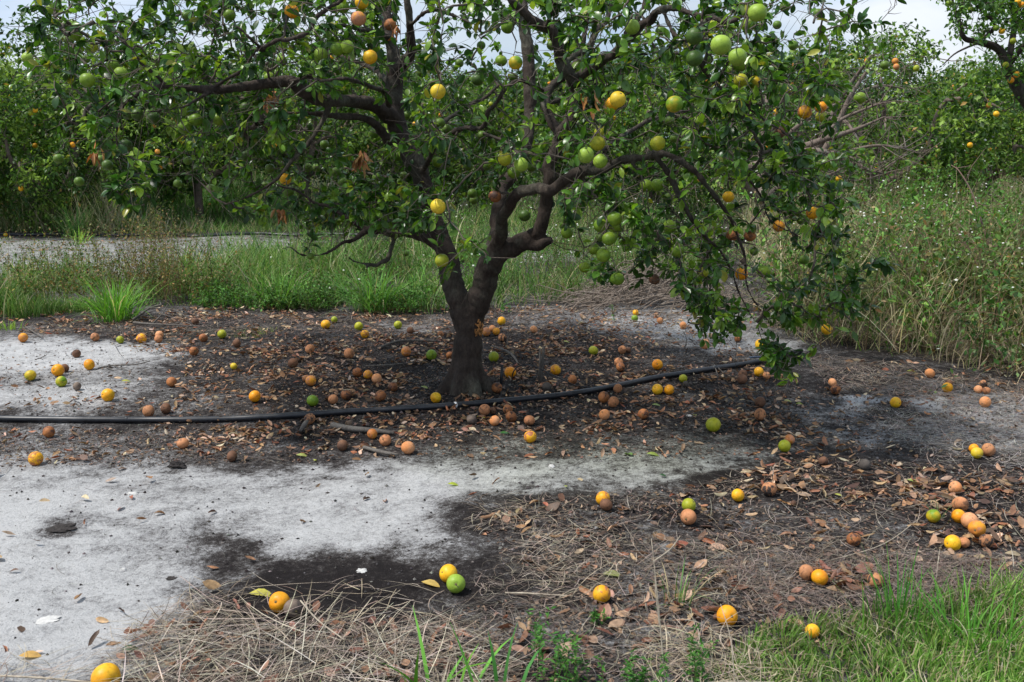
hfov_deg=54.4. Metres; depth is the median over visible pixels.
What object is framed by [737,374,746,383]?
orange
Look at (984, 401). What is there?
orange
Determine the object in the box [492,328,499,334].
orange
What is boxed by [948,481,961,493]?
orange
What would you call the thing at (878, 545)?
dry stalk
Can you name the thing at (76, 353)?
orange
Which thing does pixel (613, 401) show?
orange
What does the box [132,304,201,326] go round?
dead branch
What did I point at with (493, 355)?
orange
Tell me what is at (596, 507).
leaf fragments
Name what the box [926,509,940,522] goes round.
orange
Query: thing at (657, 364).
orange
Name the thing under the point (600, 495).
orange
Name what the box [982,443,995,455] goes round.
orange
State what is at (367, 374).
orange
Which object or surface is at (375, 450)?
dead branch
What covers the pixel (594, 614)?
weed plant
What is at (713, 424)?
orange
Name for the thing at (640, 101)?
orange tree
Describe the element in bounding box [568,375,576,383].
orange
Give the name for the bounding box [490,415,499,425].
orange
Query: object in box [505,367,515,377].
orange
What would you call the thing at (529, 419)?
orange
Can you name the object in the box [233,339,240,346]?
orange
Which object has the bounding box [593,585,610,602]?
orange
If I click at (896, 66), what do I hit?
orange tree
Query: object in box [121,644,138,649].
fallen leaf
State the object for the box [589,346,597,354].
orange
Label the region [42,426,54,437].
orange
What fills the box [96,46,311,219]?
orange tree
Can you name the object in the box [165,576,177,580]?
soil clod
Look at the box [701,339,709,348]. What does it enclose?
orange
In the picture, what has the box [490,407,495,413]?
orange
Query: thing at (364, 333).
orange
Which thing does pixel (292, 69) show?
orange tree
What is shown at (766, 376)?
orange
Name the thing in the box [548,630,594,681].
weed plant
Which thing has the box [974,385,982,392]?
orange
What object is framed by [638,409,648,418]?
orange
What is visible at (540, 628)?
weed plant
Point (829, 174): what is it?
dead branch
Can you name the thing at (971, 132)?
orange tree
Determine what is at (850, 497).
fallen leaves
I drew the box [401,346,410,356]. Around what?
orange
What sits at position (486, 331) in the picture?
orange
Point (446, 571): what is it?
orange
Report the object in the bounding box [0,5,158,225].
orange tree
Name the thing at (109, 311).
grass tuft
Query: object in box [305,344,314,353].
orange
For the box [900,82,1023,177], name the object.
orange tree
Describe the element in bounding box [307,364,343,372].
dead twig
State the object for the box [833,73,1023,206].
orange tree
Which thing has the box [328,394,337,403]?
orange
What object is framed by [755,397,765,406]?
orange
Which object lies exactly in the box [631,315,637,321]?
orange
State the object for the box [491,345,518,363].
dead branch
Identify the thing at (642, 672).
weed plant
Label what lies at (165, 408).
orange
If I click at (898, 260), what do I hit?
dry weed
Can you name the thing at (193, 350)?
orange
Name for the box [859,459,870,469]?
orange
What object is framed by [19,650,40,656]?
fallen leaf
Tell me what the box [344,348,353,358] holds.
orange
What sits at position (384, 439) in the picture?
orange
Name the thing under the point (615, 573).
fallen leaf
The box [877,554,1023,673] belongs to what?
grass tuft
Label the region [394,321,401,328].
orange
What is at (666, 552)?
dry stalk
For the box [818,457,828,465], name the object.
orange
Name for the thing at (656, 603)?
dry stalk
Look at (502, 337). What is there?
orange
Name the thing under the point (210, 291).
weeds
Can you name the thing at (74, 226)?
grass tuft
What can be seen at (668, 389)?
orange
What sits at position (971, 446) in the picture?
orange
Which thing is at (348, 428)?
dead branch
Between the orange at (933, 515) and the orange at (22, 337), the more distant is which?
the orange at (22, 337)
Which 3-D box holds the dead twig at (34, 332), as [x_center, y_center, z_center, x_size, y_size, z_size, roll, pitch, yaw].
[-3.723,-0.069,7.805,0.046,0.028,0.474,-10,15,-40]
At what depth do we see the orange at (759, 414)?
5.43 m
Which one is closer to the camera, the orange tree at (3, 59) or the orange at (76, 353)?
the orange at (76, 353)
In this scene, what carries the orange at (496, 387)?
on the ground at (326, 530)
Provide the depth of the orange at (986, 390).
5.99 m
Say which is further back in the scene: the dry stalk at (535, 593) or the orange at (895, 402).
the orange at (895, 402)
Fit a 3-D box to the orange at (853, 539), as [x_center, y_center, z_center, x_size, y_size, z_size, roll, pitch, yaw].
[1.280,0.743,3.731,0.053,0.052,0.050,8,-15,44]
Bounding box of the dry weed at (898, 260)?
[869,221,935,345]
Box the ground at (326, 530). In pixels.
[0,142,1023,681]
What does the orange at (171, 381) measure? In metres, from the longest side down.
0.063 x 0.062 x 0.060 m
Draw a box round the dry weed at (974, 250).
[945,221,997,319]
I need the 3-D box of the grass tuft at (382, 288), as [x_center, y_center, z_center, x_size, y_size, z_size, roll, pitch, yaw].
[-1.339,-0.468,8.981,1.314,0.701,1.116,10,15,42]
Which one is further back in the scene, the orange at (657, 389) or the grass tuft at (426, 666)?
the orange at (657, 389)
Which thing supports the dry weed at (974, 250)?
on the ground at (326, 530)
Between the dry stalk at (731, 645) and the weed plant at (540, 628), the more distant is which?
the weed plant at (540, 628)
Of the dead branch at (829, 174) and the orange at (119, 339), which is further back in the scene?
the dead branch at (829, 174)
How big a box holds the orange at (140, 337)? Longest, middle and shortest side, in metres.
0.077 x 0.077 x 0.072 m
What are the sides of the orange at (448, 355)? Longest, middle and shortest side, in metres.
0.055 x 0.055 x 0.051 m
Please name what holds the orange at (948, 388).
on the ground at (326, 530)
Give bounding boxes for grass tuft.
[0,320,27,330]
[27,195,114,235]
[58,269,175,324]
[67,226,102,244]
[231,254,317,307]
[313,251,421,316]
[365,605,511,681]
[451,624,581,681]
[653,557,724,612]
[827,543,960,633]
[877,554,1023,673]
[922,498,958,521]
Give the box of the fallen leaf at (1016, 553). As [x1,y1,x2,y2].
[1005,551,1019,555]
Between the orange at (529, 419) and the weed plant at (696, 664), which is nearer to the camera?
the weed plant at (696, 664)
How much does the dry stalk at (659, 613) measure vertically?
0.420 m
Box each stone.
[35,615,60,623]
[356,568,366,572]
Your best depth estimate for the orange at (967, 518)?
3.90 m
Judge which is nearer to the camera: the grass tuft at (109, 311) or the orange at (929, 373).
the orange at (929, 373)
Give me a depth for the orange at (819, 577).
3.38 m
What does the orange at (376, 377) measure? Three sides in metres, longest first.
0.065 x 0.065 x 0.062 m
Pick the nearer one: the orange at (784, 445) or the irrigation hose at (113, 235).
the orange at (784, 445)
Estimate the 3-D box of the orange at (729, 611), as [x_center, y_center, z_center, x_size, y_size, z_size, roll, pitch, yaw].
[0.677,0.865,3.134,0.066,0.066,0.064,-14,-6,-21]
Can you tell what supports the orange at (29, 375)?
on the ground at (326, 530)
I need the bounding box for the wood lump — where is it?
[299,420,308,431]
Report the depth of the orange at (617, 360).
6.67 m
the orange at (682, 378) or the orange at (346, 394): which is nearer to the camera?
the orange at (346, 394)
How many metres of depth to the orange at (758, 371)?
6.41 m
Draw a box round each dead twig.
[26,326,43,338]
[98,361,149,370]
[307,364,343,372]
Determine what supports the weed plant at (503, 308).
on the ground at (326, 530)
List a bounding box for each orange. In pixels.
[18,333,27,341]
[24,370,36,380]
[28,451,43,465]
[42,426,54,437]
[51,364,64,375]
[55,376,66,386]
[62,364,68,371]
[72,349,80,357]
[73,382,80,389]
[84,359,94,369]
[90,333,99,340]
[91,663,120,681]
[101,388,114,400]
[116,336,123,342]
[136,333,146,342]
[142,405,154,416]
[154,335,162,342]
[155,331,163,337]
[160,403,170,413]
[166,377,176,386]
[177,437,188,448]
[189,346,198,355]
[192,318,198,324]
[199,334,207,341]
[217,330,226,337]
[227,451,236,461]
[230,363,236,369]
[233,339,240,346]
[249,390,260,401]
[269,591,289,612]
[283,599,301,617]
[288,358,297,367]
[304,413,314,424]
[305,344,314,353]
[305,375,315,385]
[307,395,318,405]
[321,320,330,328]
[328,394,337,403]
[331,316,337,322]
[337,440,347,450]
[341,390,351,399]
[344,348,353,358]
[352,367,362,376]
[354,322,362,330]
[361,330,368,337]
[363,370,372,378]
[367,429,376,438]
[372,373,381,382]
[375,390,385,401]
[379,434,390,445]
[389,382,397,391]
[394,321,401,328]
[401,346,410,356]
[401,441,414,453]
[407,327,413,333]
[426,350,436,359]
[430,392,440,402]
[439,564,456,582]
[446,352,451,358]
[446,574,464,592]
[466,414,476,423]
[479,404,489,414]
[482,327,489,335]
[489,351,498,361]
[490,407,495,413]
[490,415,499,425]
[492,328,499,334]
[492,382,501,393]
[497,317,505,324]
[498,333,506,341]
[503,404,512,413]
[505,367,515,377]
[506,411,516,421]
[524,415,534,424]
[524,431,536,442]
[530,326,536,332]
[542,382,551,390]
[550,364,560,374]
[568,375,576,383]
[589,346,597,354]
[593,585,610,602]
[596,491,609,504]
[598,391,609,402]
[599,409,609,419]
[600,499,612,510]
[608,396,618,406]
[613,384,621,392]
[614,358,622,365]
[616,362,624,371]
[618,345,625,353]
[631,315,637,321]
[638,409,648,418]
[652,359,662,369]
[652,384,662,394]
[657,317,662,323]
[664,385,673,394]
[679,374,686,382]
[680,321,686,328]
[680,509,696,524]
[682,498,695,510]
[683,381,688,386]
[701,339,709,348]
[706,417,720,431]
[717,605,737,626]
[731,489,743,501]
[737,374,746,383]
[738,369,746,375]
[754,367,763,376]
[754,408,765,420]
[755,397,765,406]
[761,482,776,495]
[763,372,770,378]
[778,440,790,451]
[785,434,794,443]
[798,564,813,579]
[805,624,819,637]
[811,569,827,585]
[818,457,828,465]
[828,378,836,385]
[830,384,840,394]
[846,532,860,545]
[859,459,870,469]
[867,573,883,587]
[890,397,900,407]
[925,368,934,377]
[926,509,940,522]
[942,382,952,392]
[944,535,960,550]
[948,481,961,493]
[951,509,964,522]
[952,497,968,510]
[959,537,969,547]
[961,512,978,528]
[968,520,985,536]
[969,444,978,451]
[971,447,982,458]
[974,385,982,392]
[979,380,987,386]
[979,396,990,406]
[979,534,993,548]
[982,387,990,393]
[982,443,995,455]
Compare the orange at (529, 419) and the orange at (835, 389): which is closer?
the orange at (529, 419)
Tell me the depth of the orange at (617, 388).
6.05 m
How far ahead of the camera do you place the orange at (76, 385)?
6.07 m
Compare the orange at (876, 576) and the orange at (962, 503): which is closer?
the orange at (876, 576)
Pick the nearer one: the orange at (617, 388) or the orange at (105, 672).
the orange at (105, 672)
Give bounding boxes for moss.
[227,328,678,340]
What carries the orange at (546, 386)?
on the ground at (326, 530)
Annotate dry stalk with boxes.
[0,675,90,681]
[300,600,343,639]
[505,592,571,596]
[651,539,664,680]
[654,536,679,561]
[655,582,659,627]
[720,604,734,681]
[827,516,921,561]
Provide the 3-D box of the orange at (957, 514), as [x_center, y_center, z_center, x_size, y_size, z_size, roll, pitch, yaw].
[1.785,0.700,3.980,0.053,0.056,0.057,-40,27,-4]
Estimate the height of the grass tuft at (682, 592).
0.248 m
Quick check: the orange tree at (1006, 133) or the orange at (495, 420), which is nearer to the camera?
the orange at (495, 420)
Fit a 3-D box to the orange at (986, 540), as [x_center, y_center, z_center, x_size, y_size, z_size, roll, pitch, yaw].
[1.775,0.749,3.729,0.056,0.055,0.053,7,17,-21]
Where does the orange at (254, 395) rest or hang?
on the ground at (326, 530)
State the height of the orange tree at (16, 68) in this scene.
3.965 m
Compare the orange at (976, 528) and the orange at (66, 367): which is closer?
the orange at (976, 528)
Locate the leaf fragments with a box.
[0,307,1023,681]
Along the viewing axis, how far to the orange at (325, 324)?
8.04 m
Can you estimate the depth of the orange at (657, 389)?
6.01 m
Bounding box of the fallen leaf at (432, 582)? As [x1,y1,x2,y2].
[421,579,439,586]
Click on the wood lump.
(303, 425)
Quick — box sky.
[0,0,1023,140]
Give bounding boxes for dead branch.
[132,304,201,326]
[330,422,394,434]
[362,445,398,455]
[366,361,417,366]
[378,339,439,348]
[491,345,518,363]
[747,58,951,224]
[791,123,889,227]
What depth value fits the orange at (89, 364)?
6.59 m
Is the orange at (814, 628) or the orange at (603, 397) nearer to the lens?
the orange at (814, 628)
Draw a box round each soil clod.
[45,523,76,533]
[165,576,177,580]
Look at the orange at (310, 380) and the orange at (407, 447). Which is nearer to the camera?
the orange at (407, 447)
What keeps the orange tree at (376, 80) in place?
on the ground at (326, 530)
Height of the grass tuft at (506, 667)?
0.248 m
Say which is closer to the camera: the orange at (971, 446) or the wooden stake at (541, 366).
the orange at (971, 446)
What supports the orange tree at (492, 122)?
on the ground at (326, 530)
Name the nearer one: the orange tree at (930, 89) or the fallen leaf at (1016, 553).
the fallen leaf at (1016, 553)
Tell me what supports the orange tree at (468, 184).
on the ground at (326, 530)
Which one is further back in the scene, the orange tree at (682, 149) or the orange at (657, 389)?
the orange tree at (682, 149)
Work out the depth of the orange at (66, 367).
6.58 m
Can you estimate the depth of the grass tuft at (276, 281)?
9.15 m
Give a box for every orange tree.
[0,0,906,407]
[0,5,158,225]
[0,51,30,153]
[0,56,91,172]
[0,70,187,232]
[13,53,257,211]
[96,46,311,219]
[123,48,264,181]
[193,39,417,217]
[220,71,345,185]
[277,57,512,197]
[288,47,450,178]
[337,71,524,174]
[373,58,567,216]
[421,64,604,184]
[452,52,671,203]
[504,53,695,150]
[522,45,795,213]
[616,81,788,186]
[624,27,935,241]
[674,56,896,186]
[705,18,1023,225]
[793,55,959,151]
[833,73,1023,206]
[886,52,1023,207]
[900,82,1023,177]
[925,62,1023,183]
[930,0,1023,190]
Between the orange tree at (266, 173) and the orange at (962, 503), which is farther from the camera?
the orange tree at (266, 173)
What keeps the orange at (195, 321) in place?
on the ground at (326, 530)
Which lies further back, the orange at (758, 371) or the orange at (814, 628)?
the orange at (758, 371)
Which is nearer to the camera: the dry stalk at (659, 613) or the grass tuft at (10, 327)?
the dry stalk at (659, 613)
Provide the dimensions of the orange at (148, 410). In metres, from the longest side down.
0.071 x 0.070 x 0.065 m
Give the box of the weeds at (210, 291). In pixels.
[0,190,762,314]
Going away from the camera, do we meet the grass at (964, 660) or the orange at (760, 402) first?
the grass at (964, 660)
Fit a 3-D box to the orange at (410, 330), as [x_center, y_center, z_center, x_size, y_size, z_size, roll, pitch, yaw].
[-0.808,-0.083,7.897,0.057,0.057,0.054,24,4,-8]
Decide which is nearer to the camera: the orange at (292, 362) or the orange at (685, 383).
the orange at (685, 383)
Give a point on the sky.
(930, 15)
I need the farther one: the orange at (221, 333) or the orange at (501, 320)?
the orange at (501, 320)
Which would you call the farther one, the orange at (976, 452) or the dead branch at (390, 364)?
the dead branch at (390, 364)
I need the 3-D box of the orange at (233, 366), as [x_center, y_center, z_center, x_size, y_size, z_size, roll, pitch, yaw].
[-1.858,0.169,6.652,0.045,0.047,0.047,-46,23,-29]
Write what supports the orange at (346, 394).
on the ground at (326, 530)
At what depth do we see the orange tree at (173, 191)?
17.67 m
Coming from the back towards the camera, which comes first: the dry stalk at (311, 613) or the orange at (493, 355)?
the orange at (493, 355)
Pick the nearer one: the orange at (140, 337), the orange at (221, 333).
the orange at (140, 337)
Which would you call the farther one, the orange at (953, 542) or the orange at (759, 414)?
the orange at (759, 414)
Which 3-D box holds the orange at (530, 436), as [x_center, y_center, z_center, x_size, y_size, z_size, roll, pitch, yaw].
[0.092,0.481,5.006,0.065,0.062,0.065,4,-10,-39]
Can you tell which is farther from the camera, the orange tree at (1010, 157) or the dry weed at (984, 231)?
the orange tree at (1010, 157)
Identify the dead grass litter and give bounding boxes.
[0,305,1023,681]
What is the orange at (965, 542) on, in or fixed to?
on the ground at (326, 530)
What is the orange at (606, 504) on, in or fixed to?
on the ground at (326, 530)
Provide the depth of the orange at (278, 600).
3.22 m
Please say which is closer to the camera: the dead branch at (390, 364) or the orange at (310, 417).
the orange at (310, 417)
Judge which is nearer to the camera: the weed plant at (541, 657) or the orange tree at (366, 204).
the weed plant at (541, 657)
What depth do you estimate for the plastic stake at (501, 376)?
6.17 m
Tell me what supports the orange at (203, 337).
on the ground at (326, 530)
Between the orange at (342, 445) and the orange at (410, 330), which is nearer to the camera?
the orange at (342, 445)
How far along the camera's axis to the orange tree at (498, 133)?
30.41 m
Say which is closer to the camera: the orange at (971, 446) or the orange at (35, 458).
the orange at (35, 458)
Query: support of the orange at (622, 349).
on the ground at (326, 530)
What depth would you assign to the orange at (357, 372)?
6.40 m
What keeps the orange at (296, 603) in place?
on the ground at (326, 530)
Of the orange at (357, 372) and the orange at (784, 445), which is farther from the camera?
the orange at (357, 372)
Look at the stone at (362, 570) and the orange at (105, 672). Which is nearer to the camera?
the orange at (105, 672)
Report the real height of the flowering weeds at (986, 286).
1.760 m
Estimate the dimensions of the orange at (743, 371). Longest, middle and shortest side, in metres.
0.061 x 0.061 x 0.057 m
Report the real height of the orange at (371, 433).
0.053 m
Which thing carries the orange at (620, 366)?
on the ground at (326, 530)
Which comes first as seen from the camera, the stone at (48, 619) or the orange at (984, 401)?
the stone at (48, 619)
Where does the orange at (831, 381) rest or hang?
on the ground at (326, 530)
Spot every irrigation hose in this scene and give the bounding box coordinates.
[0,232,380,236]
[0,348,802,422]
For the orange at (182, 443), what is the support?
on the ground at (326, 530)
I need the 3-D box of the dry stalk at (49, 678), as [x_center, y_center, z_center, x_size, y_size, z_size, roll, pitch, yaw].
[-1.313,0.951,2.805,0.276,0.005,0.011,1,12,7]
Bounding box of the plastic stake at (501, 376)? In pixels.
[500,364,503,384]
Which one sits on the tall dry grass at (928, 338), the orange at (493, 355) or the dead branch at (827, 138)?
the dead branch at (827, 138)
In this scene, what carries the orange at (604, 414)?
on the ground at (326, 530)
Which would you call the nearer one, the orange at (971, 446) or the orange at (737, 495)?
the orange at (737, 495)
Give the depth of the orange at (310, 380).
6.19 m
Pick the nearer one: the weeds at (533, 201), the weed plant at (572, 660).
the weed plant at (572, 660)
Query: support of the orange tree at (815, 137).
on the ground at (326, 530)
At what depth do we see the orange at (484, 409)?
5.48 m
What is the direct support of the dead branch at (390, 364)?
on the ground at (326, 530)
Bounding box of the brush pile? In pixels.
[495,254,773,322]
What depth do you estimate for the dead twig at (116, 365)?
6.68 m
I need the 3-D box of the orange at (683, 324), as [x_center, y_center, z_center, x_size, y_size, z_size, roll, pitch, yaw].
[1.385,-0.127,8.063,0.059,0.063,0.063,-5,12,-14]
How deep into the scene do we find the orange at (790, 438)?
4.98 m
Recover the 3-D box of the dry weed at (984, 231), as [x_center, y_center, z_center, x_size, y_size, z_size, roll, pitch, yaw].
[3.856,-0.820,8.064,0.526,1.479,0.470,0,11,0]
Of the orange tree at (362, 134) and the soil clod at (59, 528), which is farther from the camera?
the orange tree at (362, 134)
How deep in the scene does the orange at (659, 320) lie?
8.26 m
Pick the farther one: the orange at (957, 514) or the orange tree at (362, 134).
the orange tree at (362, 134)
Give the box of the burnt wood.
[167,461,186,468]
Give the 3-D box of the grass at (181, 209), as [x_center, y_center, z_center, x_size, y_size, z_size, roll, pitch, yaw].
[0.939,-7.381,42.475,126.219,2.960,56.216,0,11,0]
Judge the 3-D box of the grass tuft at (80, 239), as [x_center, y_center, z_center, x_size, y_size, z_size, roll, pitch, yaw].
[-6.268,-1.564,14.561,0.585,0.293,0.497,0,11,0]
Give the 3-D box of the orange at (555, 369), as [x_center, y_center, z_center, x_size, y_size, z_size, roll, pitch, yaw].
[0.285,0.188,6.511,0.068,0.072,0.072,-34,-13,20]
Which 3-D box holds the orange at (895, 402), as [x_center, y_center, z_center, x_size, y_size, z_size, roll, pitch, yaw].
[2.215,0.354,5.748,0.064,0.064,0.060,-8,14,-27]
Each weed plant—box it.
[500,301,511,312]
[525,606,570,681]
[527,610,546,652]
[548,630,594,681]
[588,608,610,626]
[593,648,654,681]
[651,645,709,681]
[685,623,718,665]
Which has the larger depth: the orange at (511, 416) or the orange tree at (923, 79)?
the orange tree at (923, 79)
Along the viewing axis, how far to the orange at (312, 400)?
5.71 m
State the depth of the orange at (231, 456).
4.76 m
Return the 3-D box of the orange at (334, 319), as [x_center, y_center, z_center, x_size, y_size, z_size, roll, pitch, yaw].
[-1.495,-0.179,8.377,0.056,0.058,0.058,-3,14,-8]
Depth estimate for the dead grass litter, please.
3.27 m
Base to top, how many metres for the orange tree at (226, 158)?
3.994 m
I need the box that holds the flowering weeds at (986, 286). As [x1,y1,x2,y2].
[712,137,1023,392]
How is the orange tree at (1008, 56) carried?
on the ground at (326, 530)
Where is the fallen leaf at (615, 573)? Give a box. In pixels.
[604,570,620,575]
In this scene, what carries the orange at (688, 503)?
on the ground at (326, 530)
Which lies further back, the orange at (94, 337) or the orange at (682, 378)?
the orange at (94, 337)
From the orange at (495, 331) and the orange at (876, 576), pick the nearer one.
the orange at (876, 576)
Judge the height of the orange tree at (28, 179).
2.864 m
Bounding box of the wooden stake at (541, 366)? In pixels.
[538,347,544,385]
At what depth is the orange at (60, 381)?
6.14 m
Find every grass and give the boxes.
[0,157,1022,236]
[0,204,735,319]
[675,158,1023,382]
[705,557,1023,681]
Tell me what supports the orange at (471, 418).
on the ground at (326, 530)
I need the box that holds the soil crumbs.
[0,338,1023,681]
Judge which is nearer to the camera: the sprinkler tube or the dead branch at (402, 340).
the sprinkler tube
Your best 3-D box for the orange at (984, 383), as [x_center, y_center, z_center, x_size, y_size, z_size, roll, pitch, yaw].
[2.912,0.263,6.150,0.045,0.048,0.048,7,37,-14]
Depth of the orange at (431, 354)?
6.94 m
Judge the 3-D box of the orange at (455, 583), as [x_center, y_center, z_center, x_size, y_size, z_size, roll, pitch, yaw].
[-0.184,0.820,3.354,0.063,0.064,0.079,-11,16,-43]
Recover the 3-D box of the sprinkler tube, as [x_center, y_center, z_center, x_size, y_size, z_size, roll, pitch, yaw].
[0.263,0.214,6.105,0.579,0.152,0.141,3,12,13]
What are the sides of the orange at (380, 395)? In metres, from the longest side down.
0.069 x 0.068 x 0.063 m
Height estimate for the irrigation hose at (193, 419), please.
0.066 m
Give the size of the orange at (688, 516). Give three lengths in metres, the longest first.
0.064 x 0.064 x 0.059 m
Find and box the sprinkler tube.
[511,364,596,386]
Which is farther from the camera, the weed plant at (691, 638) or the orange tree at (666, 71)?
the orange tree at (666, 71)
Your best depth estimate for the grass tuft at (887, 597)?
3.16 m
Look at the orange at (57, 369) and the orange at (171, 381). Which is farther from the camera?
the orange at (57, 369)
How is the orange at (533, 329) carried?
on the ground at (326, 530)
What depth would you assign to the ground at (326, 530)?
4.41 m
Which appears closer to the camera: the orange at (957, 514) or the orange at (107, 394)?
the orange at (957, 514)
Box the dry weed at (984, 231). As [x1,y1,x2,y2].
[951,148,1016,318]
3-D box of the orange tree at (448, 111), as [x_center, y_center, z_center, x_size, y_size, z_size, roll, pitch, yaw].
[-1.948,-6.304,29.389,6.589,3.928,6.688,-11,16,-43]
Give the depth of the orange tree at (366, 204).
5.15 m
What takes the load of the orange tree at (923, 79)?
on the ground at (326, 530)
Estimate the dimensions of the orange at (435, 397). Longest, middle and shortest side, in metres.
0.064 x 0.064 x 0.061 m
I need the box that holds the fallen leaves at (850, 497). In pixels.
[0,235,1023,681]
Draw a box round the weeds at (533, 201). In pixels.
[22,153,895,250]
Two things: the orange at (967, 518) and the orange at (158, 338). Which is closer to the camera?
the orange at (967, 518)
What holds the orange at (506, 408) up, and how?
on the ground at (326, 530)
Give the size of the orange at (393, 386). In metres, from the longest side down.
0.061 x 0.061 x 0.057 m
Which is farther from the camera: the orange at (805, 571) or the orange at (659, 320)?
the orange at (659, 320)
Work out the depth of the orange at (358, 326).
7.97 m
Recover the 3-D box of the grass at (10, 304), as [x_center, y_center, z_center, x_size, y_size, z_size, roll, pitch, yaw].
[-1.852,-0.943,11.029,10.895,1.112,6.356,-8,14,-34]
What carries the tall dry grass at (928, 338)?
on the ground at (326, 530)
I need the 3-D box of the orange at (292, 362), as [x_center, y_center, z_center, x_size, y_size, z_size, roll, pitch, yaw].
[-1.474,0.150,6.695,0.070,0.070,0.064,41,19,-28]
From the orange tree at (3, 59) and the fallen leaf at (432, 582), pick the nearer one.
the fallen leaf at (432, 582)
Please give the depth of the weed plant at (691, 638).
2.92 m
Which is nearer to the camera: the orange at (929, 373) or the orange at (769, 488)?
the orange at (769, 488)
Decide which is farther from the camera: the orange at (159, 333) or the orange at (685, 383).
the orange at (159, 333)

